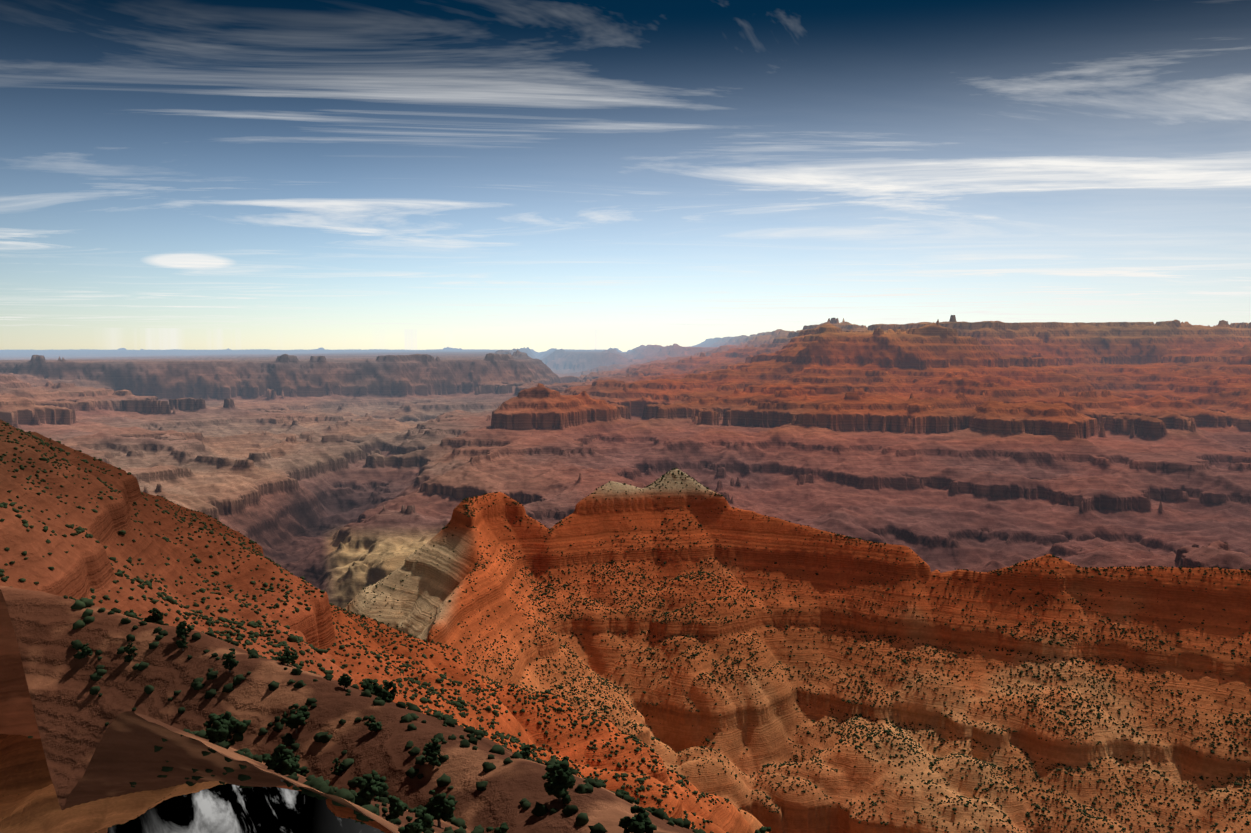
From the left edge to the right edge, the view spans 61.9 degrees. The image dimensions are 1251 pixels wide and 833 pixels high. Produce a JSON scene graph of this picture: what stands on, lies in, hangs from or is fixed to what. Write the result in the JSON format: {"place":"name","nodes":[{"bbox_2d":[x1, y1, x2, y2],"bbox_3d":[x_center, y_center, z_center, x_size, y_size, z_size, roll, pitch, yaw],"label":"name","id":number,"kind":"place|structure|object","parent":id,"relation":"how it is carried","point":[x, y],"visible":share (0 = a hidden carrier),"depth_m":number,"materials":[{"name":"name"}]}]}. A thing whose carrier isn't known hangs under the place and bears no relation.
{"place":"outdoors","nodes":[
{"label":"outdoors","id":0,"kind":"place"},
{"bbox_2d":[69,596,770,832],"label":"bushes","id":1,"kind":"object","parent":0,"point":[560,778],"depth_m":115.89,"materials":[{"name":"green plant"}]},
{"bbox_2d":[0,315,1250,832],"bbox_3d":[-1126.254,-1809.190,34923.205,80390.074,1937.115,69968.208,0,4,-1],"label":"canyon terrain","id":2,"kind":"structure","parent":0,"point":[942,451],"depth_m":1717.19,"materials":[{"name":"red stone"}]},
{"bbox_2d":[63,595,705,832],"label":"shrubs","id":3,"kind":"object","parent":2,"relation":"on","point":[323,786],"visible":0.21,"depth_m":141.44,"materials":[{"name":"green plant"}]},
{"bbox_2d":[0,420,1250,832],"bbox_3d":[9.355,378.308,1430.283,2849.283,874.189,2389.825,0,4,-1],"label":"shrubs","id":4,"kind":"object","parent":2,"relation":"on","point":[88,618],"visible":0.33,"depth_m":1408.87,"materials":[{"name":"green plant"}]},
{"bbox_2d":[0,0,1250,832],"label":"sky","id":5,"kind":"structure","parent":0,"point":[538,175],"materials":[{"name":"blue"}]}
]}

